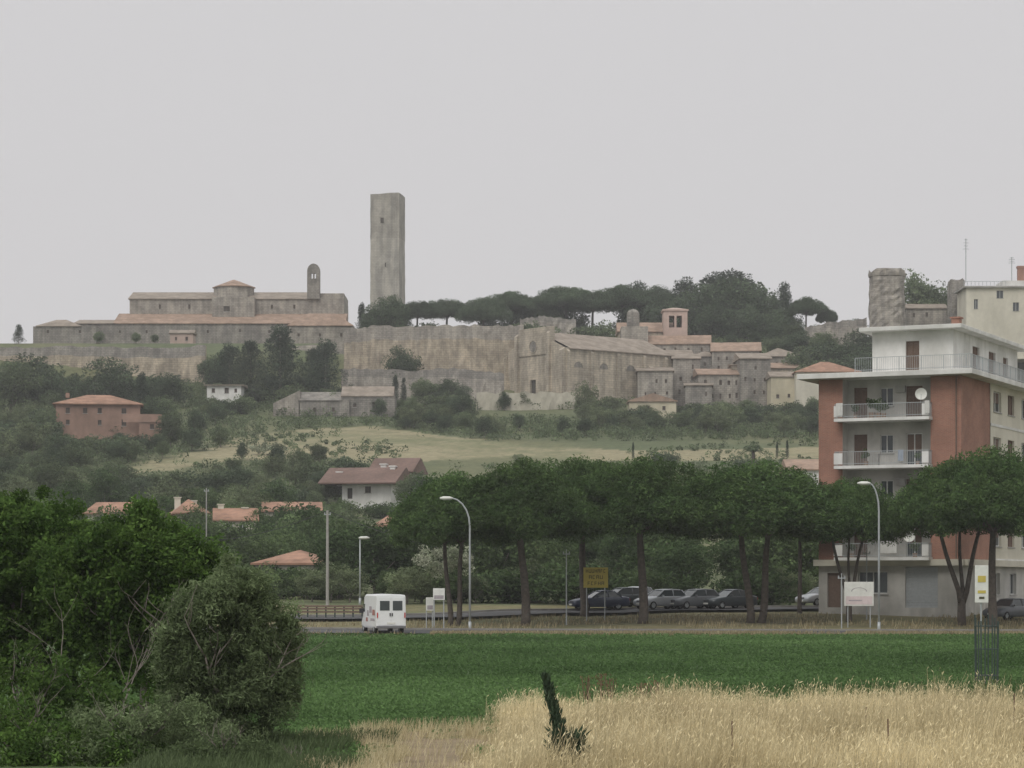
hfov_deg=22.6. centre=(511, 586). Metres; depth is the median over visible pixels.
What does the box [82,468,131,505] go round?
tree
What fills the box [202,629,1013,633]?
road
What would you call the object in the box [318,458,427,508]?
villa
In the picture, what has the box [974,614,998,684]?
tree guard
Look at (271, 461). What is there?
olive tree
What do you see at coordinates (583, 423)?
tree
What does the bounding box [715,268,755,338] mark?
conifer tree
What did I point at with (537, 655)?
crop plants
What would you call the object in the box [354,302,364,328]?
cypress tree
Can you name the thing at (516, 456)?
olive tree
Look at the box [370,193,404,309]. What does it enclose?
stone tower
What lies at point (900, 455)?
hanging cloth
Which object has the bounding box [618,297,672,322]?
tree
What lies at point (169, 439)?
olive tree
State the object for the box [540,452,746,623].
pine tree
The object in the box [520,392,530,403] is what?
olive tree
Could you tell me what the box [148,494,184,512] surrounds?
tree
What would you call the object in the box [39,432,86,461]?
tree
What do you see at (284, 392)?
shrub
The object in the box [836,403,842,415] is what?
hanging cloth
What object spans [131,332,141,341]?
tree
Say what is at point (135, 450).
shrub
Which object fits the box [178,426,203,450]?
tree
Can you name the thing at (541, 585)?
shrub
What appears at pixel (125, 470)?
shrub
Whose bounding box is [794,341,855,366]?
tree
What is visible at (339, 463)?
shrub
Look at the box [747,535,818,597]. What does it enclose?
tree
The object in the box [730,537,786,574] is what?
tree
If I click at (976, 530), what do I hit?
pine tree
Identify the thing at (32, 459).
tree
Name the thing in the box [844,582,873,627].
billboard
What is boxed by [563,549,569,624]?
utility pole
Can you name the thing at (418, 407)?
olive tree
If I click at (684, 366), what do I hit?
stone house
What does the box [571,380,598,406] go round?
olive tree
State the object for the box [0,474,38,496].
olive tree
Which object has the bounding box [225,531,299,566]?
tree
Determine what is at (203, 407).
olive tree
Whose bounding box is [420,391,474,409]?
shrub
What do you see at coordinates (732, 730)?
fence stake
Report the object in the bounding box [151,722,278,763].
shrub
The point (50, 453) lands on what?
tree
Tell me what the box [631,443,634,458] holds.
cypress tree
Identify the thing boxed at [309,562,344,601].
olive tree
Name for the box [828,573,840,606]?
door
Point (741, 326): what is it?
tree
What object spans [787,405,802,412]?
tree
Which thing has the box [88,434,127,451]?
shrub
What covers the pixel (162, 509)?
olive tree
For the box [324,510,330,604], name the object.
utility pole
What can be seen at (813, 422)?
tree
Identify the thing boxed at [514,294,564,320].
pine tree
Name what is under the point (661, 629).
kerb
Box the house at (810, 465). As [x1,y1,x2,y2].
[779,459,818,484]
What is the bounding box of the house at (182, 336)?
[169,330,196,342]
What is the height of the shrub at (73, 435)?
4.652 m
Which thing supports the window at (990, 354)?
in the apartment building
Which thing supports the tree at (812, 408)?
on the ground at (442, 453)
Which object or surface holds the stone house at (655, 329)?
on the ground at (442, 453)
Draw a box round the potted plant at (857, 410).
[851,403,858,417]
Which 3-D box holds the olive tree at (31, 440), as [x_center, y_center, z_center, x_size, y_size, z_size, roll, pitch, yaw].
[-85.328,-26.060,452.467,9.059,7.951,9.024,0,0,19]
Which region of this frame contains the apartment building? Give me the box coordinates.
[797,316,1023,616]
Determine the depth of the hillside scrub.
486.55 m
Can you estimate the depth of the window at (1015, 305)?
582.25 m
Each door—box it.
[532,380,535,393]
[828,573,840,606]
[906,567,937,607]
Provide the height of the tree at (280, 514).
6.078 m
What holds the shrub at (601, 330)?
on the ground at (442, 453)
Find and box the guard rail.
[296,605,363,619]
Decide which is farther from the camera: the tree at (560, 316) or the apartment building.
the tree at (560, 316)
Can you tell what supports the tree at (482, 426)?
on the ground at (442, 453)
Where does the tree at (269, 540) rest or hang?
on the ground at (442, 453)
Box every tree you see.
[0,352,73,406]
[0,361,44,412]
[0,427,23,453]
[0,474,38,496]
[0,484,153,699]
[4,460,42,487]
[5,592,173,704]
[7,416,53,454]
[12,324,25,343]
[13,400,40,417]
[21,449,45,469]
[24,455,69,499]
[28,368,83,405]
[28,496,52,521]
[30,491,243,708]
[34,411,62,437]
[37,446,69,467]
[38,390,62,408]
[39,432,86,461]
[51,479,95,508]
[52,466,94,491]
[61,440,96,468]
[63,373,85,398]
[66,464,99,482]
[69,376,92,396]
[71,466,94,482]
[73,510,115,527]
[82,356,138,400]
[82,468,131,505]
[89,504,126,521]
[93,331,105,343]
[94,463,121,482]
[104,439,130,459]
[118,390,135,400]
[128,376,161,401]
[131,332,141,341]
[131,372,150,409]
[135,553,330,744]
[140,398,167,429]
[144,478,195,507]
[147,472,159,487]
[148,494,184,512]
[149,434,168,448]
[150,334,158,341]
[150,395,180,423]
[153,410,187,445]
[153,433,172,442]
[153,501,167,527]
[154,372,194,404]
[156,440,170,458]
[173,488,200,507]
[175,503,211,525]
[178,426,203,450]
[179,513,216,542]
[185,409,208,430]
[188,513,215,529]
[189,469,209,487]
[192,518,248,549]
[193,487,219,512]
[197,352,232,384]
[199,398,225,412]
[203,401,229,424]
[205,343,249,385]
[205,463,228,473]
[209,422,231,447]
[213,484,254,503]
[215,520,245,549]
[216,485,269,518]
[216,499,249,507]
[218,542,239,552]
[221,516,293,548]
[224,464,254,481]
[225,458,242,470]
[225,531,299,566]
[233,339,270,390]
[234,442,249,459]
[238,488,277,515]
[238,521,285,544]
[240,531,294,554]
[248,507,281,529]
[251,324,309,402]
[251,515,311,538]
[254,477,301,501]
[255,473,272,488]
[257,453,285,477]
[266,525,313,551]
[267,443,286,462]
[272,510,294,519]
[275,509,335,526]
[277,514,292,525]
[280,508,337,535]
[284,446,313,468]
[290,531,315,550]
[291,566,316,598]
[294,569,331,601]
[296,347,335,390]
[296,544,323,554]
[298,511,347,548]
[299,526,334,553]
[303,338,348,391]
[305,489,324,501]
[307,470,324,488]
[308,443,328,461]
[309,519,377,597]
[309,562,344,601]
[315,484,338,501]
[315,559,357,598]
[319,388,336,391]
[329,564,369,602]
[332,486,341,499]
[335,515,388,543]
[336,522,419,594]
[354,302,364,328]
[357,316,376,328]
[361,302,382,325]
[367,296,408,325]
[371,398,387,416]
[372,568,396,593]
[373,537,424,580]
[378,295,409,326]
[380,344,423,378]
[382,566,432,603]
[383,469,530,625]
[390,411,403,425]
[392,376,399,399]
[392,472,424,503]
[395,401,430,426]
[397,398,404,409]
[398,305,413,325]
[398,407,421,427]
[399,378,407,402]
[399,416,411,427]
[403,396,417,405]
[405,300,438,325]
[405,542,478,584]
[407,579,436,602]
[409,377,441,402]
[410,470,433,495]
[422,410,438,428]
[427,298,463,324]
[434,415,447,429]
[437,378,462,395]
[438,455,613,625]
[448,394,480,416]
[453,409,479,429]
[454,297,512,325]
[454,535,547,598]
[455,385,474,402]
[456,573,494,603]
[471,542,534,577]
[472,416,498,437]
[475,320,504,325]
[479,413,501,428]
[482,290,536,311]
[491,419,506,432]
[496,391,511,410]
[498,309,526,325]
[502,558,558,602]
[510,454,528,462]
[512,412,525,428]
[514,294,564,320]
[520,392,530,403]
[524,453,649,616]
[530,284,590,317]
[532,536,587,595]
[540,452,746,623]
[542,556,578,591]
[546,309,564,318]
[556,416,571,432]
[556,533,609,566]
[562,290,621,325]
[562,309,590,333]
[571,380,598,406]
[572,401,588,415]
[573,417,597,435]
[574,402,609,419]
[589,532,653,573]
[593,284,655,319]
[604,414,619,428]
[605,396,622,408]
[607,303,650,329]
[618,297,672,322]
[619,284,679,313]
[626,567,666,589]
[627,529,717,582]
[631,280,646,289]
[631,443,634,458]
[635,404,652,411]
[635,534,718,588]
[643,298,696,333]
[643,408,661,419]
[650,457,862,622]
[664,281,745,336]
[665,411,680,428]
[668,291,707,334]
[669,276,699,304]
[672,410,691,430]
[687,276,761,340]
[687,404,710,415]
[690,409,719,431]
[692,303,734,340]
[692,405,704,419]
[696,271,733,341]
[700,401,741,431]
[702,535,773,579]
[710,411,739,431]
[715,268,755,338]
[715,400,732,408]
[715,537,760,578]
[716,272,762,343]
[719,303,762,341]
[723,334,737,341]
[726,404,746,426]
[727,279,789,341]
[730,403,754,412]
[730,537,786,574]
[736,398,756,409]
[736,445,770,460]
[741,405,764,424]
[745,287,788,335]
[747,331,762,341]
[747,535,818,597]
[748,308,786,337]
[763,336,781,350]
[769,306,803,336]
[770,469,844,612]
[771,414,799,436]
[774,567,797,599]
[775,442,778,457]
[776,281,794,317]
[778,338,796,350]
[780,321,805,339]
[781,345,827,365]
[784,330,812,351]
[785,440,788,457]
[786,412,808,421]
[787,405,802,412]
[788,296,829,326]
[789,572,818,590]
[790,573,812,596]
[791,359,846,371]
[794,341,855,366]
[795,475,914,621]
[801,414,818,435]
[802,401,818,418]
[803,549,818,590]
[805,396,818,405]
[808,331,838,353]
[808,341,871,362]
[815,309,837,322]
[831,356,868,370]
[833,350,871,371]
[840,328,871,354]
[882,455,1022,625]
[895,444,1023,628]
[904,269,939,303]
[904,278,947,303]
[924,287,946,303]
[964,460,1023,535]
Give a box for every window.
[223,306,229,311]
[365,486,370,492]
[529,340,536,352]
[573,361,583,367]
[599,363,608,369]
[625,365,634,370]
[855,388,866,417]
[855,435,866,464]
[855,534,866,556]
[859,571,888,594]
[879,435,893,454]
[880,388,893,406]
[880,480,893,499]
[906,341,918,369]
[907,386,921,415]
[907,433,921,463]
[907,528,921,556]
[973,347,976,367]
[974,299,977,308]
[989,352,992,373]
[993,392,1001,413]
[993,437,998,449]
[996,291,1003,298]
[996,533,1001,547]
[1003,358,1005,376]
[1008,396,1014,416]
[1008,440,1011,455]
[1008,533,1014,548]
[1010,574,1016,595]
[1013,303,1018,310]
[1021,399,1023,419]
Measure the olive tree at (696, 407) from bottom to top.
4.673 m
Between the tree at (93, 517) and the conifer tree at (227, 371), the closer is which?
the tree at (93, 517)
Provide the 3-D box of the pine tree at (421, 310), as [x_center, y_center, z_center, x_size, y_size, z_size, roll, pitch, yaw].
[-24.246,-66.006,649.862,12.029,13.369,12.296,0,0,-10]
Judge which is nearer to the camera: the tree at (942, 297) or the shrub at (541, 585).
the shrub at (541, 585)
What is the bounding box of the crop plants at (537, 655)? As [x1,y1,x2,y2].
[105,632,1023,763]
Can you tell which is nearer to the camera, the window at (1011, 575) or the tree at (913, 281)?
the window at (1011, 575)
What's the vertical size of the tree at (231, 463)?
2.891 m
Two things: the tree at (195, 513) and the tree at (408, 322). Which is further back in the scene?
the tree at (408, 322)
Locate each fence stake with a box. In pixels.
[731,721,732,745]
[887,719,888,746]
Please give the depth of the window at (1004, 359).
196.70 m
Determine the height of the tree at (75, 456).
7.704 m
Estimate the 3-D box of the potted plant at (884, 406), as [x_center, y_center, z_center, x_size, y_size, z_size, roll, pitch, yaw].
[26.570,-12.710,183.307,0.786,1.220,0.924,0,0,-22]
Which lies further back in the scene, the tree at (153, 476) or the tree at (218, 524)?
the tree at (153, 476)
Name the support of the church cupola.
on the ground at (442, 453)
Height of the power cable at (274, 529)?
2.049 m
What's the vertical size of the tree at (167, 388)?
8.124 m
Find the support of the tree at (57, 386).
on the ground at (442, 453)
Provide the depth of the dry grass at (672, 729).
43.60 m
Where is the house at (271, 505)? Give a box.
[261,502,322,516]
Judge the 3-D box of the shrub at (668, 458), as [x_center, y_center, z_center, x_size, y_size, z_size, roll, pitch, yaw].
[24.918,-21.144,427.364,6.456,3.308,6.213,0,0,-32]
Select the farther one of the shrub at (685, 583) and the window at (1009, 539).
the shrub at (685, 583)
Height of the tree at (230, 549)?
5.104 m
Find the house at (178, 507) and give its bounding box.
[170,497,210,523]
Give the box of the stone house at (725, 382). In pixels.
[693,369,739,406]
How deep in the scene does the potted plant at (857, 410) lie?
184.12 m
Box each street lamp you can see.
[359,536,369,604]
[440,496,470,627]
[857,481,880,628]
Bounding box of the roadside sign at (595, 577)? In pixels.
[583,567,607,621]
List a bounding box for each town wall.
[0,345,206,383]
[294,341,343,353]
[341,367,503,403]
[344,324,523,389]
[476,391,575,409]
[520,315,575,333]
[805,317,866,346]
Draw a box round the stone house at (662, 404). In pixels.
[626,393,677,418]
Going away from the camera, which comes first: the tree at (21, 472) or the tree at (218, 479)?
the tree at (21, 472)
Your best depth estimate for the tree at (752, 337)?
605.60 m
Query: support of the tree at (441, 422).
on the ground at (442, 453)
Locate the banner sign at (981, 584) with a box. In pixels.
[975,565,987,620]
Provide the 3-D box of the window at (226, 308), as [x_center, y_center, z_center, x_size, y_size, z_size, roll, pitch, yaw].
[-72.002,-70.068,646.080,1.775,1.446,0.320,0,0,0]
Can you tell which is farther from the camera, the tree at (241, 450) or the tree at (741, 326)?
the tree at (741, 326)
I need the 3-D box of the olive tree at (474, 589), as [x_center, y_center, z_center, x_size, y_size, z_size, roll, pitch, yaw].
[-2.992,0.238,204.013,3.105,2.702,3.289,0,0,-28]
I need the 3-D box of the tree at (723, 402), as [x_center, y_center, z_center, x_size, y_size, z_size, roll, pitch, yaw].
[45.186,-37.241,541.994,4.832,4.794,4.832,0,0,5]
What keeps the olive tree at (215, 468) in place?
on the ground at (442, 453)
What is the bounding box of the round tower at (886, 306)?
[868,268,905,351]
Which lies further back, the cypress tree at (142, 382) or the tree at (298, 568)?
the cypress tree at (142, 382)
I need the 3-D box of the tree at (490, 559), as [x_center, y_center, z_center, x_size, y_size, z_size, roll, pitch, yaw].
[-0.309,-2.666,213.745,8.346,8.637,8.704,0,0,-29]
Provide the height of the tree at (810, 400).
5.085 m
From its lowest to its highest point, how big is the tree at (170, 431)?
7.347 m
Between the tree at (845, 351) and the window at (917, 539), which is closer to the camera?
the window at (917, 539)
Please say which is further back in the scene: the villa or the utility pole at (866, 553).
the villa
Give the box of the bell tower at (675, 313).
[661,308,688,335]
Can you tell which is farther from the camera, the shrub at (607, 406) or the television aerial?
the television aerial
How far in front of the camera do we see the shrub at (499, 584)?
203.40 m
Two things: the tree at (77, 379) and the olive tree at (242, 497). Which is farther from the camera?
the tree at (77, 379)
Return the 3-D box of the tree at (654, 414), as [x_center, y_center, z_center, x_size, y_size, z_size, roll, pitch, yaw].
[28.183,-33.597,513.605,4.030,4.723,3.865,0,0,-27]
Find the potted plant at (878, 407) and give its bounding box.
[874,397,882,416]
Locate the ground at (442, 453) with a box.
[0,343,1023,767]
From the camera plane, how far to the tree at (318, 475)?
395.02 m
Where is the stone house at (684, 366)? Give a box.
[671,354,700,405]
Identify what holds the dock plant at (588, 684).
on the ground at (442, 453)
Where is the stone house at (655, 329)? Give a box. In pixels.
[615,323,673,337]
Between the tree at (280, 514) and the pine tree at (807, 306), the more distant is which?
the pine tree at (807, 306)
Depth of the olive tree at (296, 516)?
298.46 m
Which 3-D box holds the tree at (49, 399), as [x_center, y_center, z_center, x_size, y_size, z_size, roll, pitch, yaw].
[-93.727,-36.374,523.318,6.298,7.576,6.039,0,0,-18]
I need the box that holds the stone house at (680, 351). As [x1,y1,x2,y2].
[665,350,693,353]
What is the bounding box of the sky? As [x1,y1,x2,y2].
[0,0,1023,344]
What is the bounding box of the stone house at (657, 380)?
[635,367,674,398]
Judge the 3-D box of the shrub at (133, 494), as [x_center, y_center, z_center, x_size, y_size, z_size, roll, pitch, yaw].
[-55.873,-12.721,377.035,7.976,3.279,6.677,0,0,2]
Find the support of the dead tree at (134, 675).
on the ground at (442, 453)
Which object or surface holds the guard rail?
on the ground at (442, 453)
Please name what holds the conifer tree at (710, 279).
on the ground at (442, 453)
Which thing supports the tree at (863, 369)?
on the ground at (442, 453)
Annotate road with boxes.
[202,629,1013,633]
[295,607,818,618]
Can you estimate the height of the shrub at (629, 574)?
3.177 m
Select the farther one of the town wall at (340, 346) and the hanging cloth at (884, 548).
the town wall at (340, 346)
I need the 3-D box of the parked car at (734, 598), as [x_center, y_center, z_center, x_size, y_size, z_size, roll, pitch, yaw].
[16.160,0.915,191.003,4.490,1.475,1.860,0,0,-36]
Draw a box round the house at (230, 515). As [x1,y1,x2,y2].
[212,504,258,531]
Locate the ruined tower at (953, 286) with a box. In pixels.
[947,278,964,323]
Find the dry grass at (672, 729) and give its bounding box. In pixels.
[271,611,1023,767]
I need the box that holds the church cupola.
[620,309,647,341]
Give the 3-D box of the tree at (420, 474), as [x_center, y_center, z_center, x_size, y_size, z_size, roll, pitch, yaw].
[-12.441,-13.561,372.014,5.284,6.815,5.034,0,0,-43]
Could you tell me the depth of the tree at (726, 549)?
228.48 m
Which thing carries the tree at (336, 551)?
on the ground at (442, 453)
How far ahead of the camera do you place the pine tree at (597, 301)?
646.61 m
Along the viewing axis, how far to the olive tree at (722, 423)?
495.71 m
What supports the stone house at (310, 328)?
on the ground at (442, 453)
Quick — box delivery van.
[359,594,405,633]
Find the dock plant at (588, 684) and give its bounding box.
[579,676,595,703]
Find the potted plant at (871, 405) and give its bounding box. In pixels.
[866,398,876,417]
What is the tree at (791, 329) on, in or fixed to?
on the ground at (442, 453)
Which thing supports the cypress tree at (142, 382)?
on the ground at (442, 453)
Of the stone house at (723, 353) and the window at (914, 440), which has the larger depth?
the stone house at (723, 353)
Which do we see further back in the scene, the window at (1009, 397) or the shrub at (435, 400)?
the shrub at (435, 400)
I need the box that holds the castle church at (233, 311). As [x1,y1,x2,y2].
[74,264,347,342]
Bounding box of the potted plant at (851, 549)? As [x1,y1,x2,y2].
[845,544,854,556]
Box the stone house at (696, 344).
[648,335,711,353]
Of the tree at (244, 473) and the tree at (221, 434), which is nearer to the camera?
the tree at (244, 473)
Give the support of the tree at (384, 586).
on the ground at (442, 453)
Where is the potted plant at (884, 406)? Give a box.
[880,401,888,416]
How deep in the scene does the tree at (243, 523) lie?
261.00 m
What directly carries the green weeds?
on the ground at (442, 453)
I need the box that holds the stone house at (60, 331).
[33,320,100,342]
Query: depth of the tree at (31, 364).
539.24 m
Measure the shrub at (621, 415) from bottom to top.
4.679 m
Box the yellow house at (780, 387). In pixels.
[765,372,793,411]
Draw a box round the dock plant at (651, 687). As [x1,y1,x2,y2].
[649,681,663,698]
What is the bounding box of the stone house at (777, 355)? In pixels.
[767,348,798,362]
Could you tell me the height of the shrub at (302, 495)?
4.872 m
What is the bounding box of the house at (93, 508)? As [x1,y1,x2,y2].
[84,502,135,520]
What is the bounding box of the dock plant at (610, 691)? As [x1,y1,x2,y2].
[605,678,617,700]
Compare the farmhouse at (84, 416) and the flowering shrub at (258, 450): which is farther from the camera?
the farmhouse at (84, 416)
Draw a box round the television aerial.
[964,238,967,282]
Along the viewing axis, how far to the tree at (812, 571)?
224.52 m
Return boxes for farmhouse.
[52,393,161,440]
[273,386,396,416]
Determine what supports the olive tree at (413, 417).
on the ground at (442, 453)
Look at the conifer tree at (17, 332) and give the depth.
599.74 m
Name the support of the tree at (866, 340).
on the ground at (442, 453)
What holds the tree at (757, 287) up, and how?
on the ground at (442, 453)
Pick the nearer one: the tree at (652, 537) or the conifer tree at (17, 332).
the tree at (652, 537)
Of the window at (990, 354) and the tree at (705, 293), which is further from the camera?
the tree at (705, 293)
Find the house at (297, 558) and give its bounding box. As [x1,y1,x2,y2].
[250,550,322,593]
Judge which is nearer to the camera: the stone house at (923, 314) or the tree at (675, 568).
the tree at (675, 568)
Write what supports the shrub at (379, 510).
on the ground at (442, 453)
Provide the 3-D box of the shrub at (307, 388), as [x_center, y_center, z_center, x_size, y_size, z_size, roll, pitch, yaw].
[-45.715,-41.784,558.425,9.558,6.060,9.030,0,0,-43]
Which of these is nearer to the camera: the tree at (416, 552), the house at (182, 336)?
the tree at (416, 552)
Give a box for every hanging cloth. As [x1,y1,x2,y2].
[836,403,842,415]
[880,541,896,552]
[898,450,902,460]
[925,400,928,412]
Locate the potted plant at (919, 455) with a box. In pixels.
[914,451,921,463]
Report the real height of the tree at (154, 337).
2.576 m
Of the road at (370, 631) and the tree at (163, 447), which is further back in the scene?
the tree at (163, 447)
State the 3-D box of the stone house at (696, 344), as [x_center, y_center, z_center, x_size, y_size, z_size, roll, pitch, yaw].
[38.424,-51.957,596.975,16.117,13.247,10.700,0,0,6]
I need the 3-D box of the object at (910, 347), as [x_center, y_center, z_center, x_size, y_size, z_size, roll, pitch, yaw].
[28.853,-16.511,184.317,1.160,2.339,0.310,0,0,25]
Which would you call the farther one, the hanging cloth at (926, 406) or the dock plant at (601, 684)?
the hanging cloth at (926, 406)
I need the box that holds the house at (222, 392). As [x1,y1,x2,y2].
[204,385,247,404]
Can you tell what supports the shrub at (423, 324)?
on the ground at (442, 453)
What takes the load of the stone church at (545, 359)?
on the ground at (442, 453)
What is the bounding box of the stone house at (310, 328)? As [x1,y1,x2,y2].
[287,314,354,342]
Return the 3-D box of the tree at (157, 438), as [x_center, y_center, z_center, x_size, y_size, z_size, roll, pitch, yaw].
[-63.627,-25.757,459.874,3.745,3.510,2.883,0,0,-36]
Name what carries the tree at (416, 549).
on the ground at (442, 453)
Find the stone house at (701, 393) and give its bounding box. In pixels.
[683,383,713,404]
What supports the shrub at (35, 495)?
on the ground at (442, 453)
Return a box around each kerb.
[209,627,1023,630]
[291,605,818,615]
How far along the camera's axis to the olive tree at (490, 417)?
501.65 m
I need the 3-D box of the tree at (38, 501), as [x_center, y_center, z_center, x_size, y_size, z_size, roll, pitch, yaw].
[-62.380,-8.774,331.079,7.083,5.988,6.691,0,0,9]
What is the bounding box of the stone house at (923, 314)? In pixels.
[905,304,946,325]
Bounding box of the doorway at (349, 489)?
[348,488,351,498]
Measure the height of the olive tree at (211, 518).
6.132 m
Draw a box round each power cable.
[202,511,325,541]
[329,511,429,545]
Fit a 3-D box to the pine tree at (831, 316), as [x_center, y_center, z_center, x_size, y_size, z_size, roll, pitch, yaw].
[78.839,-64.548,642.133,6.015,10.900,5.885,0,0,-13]
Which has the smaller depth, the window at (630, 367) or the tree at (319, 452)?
the tree at (319, 452)
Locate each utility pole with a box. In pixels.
[204,488,208,536]
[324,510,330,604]
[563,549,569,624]
[838,573,844,627]
[863,549,869,618]
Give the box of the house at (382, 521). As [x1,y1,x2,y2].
[372,516,392,531]
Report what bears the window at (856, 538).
in the apartment building
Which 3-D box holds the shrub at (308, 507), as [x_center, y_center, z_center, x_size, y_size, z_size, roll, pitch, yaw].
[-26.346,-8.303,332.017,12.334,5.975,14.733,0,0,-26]
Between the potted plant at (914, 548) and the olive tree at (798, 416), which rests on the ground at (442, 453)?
the olive tree at (798, 416)
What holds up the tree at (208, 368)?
on the ground at (442, 453)
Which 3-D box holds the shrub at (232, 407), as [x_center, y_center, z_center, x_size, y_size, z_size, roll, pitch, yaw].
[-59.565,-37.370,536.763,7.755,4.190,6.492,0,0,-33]
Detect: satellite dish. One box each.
[904,533,914,541]
[915,388,926,401]
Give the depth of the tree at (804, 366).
564.68 m
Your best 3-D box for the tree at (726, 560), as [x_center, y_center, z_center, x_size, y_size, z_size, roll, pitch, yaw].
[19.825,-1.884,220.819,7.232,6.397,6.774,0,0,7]
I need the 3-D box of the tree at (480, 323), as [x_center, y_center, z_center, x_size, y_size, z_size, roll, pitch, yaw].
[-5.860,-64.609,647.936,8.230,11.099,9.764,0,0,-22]
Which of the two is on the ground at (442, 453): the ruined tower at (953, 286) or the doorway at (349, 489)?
the ruined tower at (953, 286)
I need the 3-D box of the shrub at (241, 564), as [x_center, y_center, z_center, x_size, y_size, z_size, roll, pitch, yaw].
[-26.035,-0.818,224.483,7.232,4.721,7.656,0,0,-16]
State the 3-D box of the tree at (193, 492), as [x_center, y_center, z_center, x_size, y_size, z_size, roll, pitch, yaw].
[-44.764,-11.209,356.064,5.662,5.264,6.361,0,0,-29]
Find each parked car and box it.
[568,590,629,609]
[612,587,638,606]
[631,586,652,605]
[633,589,684,608]
[670,589,718,608]
[703,589,757,608]
[795,587,818,604]
[982,598,1023,619]
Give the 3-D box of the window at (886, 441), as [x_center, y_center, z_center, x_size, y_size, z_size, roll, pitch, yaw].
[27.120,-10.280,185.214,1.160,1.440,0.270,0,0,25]
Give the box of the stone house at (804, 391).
[792,362,861,406]
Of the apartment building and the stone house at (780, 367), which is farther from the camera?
the stone house at (780, 367)
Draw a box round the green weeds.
[112,703,1000,767]
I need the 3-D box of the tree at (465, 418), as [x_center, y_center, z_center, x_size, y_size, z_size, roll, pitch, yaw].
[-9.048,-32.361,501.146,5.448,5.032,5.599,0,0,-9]
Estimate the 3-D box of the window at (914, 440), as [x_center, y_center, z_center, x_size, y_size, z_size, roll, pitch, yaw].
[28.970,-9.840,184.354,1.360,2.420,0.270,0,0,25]
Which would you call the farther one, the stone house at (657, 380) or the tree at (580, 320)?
the tree at (580, 320)
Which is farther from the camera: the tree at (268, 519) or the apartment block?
the apartment block
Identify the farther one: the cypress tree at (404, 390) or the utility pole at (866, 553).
the cypress tree at (404, 390)
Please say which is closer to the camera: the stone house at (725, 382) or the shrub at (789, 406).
the shrub at (789, 406)
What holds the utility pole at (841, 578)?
on the ground at (442, 453)
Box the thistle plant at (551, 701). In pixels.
[540,670,593,767]
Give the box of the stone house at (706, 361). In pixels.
[698,351,711,368]
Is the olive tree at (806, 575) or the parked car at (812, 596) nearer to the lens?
the parked car at (812, 596)
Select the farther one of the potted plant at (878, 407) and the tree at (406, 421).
the tree at (406, 421)
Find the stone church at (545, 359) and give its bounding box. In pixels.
[504,326,674,400]
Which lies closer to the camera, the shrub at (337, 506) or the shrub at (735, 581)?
the shrub at (735, 581)
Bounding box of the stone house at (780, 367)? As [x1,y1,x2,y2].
[771,363,799,371]
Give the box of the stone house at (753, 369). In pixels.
[732,353,771,405]
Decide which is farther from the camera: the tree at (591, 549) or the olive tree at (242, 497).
the olive tree at (242, 497)
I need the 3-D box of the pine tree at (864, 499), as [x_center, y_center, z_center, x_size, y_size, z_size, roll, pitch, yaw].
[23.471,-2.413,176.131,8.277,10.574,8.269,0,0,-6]
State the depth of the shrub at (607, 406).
530.77 m
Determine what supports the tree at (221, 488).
on the ground at (442, 453)
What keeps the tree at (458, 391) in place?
on the ground at (442, 453)
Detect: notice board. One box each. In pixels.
[426,597,433,627]
[433,588,444,627]
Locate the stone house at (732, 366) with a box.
[727,364,736,369]
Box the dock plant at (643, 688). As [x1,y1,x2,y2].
[636,682,648,698]
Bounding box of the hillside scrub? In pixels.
[0,334,867,530]
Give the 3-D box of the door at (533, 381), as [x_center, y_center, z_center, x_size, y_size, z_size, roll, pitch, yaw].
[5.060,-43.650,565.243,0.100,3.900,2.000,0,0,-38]
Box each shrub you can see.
[0,417,64,451]
[0,639,160,739]
[0,681,172,766]
[6,432,27,456]
[15,488,60,522]
[23,688,246,766]
[43,431,80,446]
[56,462,95,476]
[73,433,105,452]
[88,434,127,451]
[97,436,146,459]
[99,463,145,478]
[116,490,155,501]
[125,433,158,450]
[146,372,173,397]
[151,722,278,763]
[155,469,192,489]
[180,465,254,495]
[194,397,225,412]
[211,564,265,583]
[218,399,247,414]
[220,552,253,567]
[224,394,257,413]
[244,385,274,401]
[248,442,290,453]
[250,571,277,594]
[257,561,305,595]
[258,499,346,521]
[264,484,318,501]
[266,569,304,598]
[274,382,312,400]
[284,461,337,487]
[286,382,322,391]
[299,577,345,599]
[322,498,361,517]
[326,455,373,467]
[358,501,397,518]
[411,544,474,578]
[414,321,438,326]
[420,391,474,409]
[426,568,486,602]
[473,562,544,603]
[512,320,562,332]
[517,559,626,603]
[568,319,616,337]
[595,401,616,412]
[610,409,640,427]
[610,569,655,589]
[625,407,655,418]
[644,451,680,465]
[648,571,705,590]
[651,417,673,427]
[676,402,709,415]
[709,564,803,604]
[730,459,757,472]
[754,402,785,415]
[778,399,805,411]
[782,575,806,599]
[800,410,818,417]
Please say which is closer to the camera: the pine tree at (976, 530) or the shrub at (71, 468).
the pine tree at (976, 530)
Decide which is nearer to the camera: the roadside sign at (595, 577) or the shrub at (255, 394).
the roadside sign at (595, 577)
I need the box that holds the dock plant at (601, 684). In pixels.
[595,673,611,706]
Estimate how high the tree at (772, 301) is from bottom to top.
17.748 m
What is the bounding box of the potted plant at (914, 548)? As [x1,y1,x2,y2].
[909,542,920,556]
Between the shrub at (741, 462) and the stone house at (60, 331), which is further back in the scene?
the stone house at (60, 331)
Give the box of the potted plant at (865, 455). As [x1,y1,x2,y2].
[861,448,869,464]
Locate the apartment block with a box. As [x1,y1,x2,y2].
[954,266,1023,361]
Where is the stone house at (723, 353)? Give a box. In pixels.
[710,342,761,368]
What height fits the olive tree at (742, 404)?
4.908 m

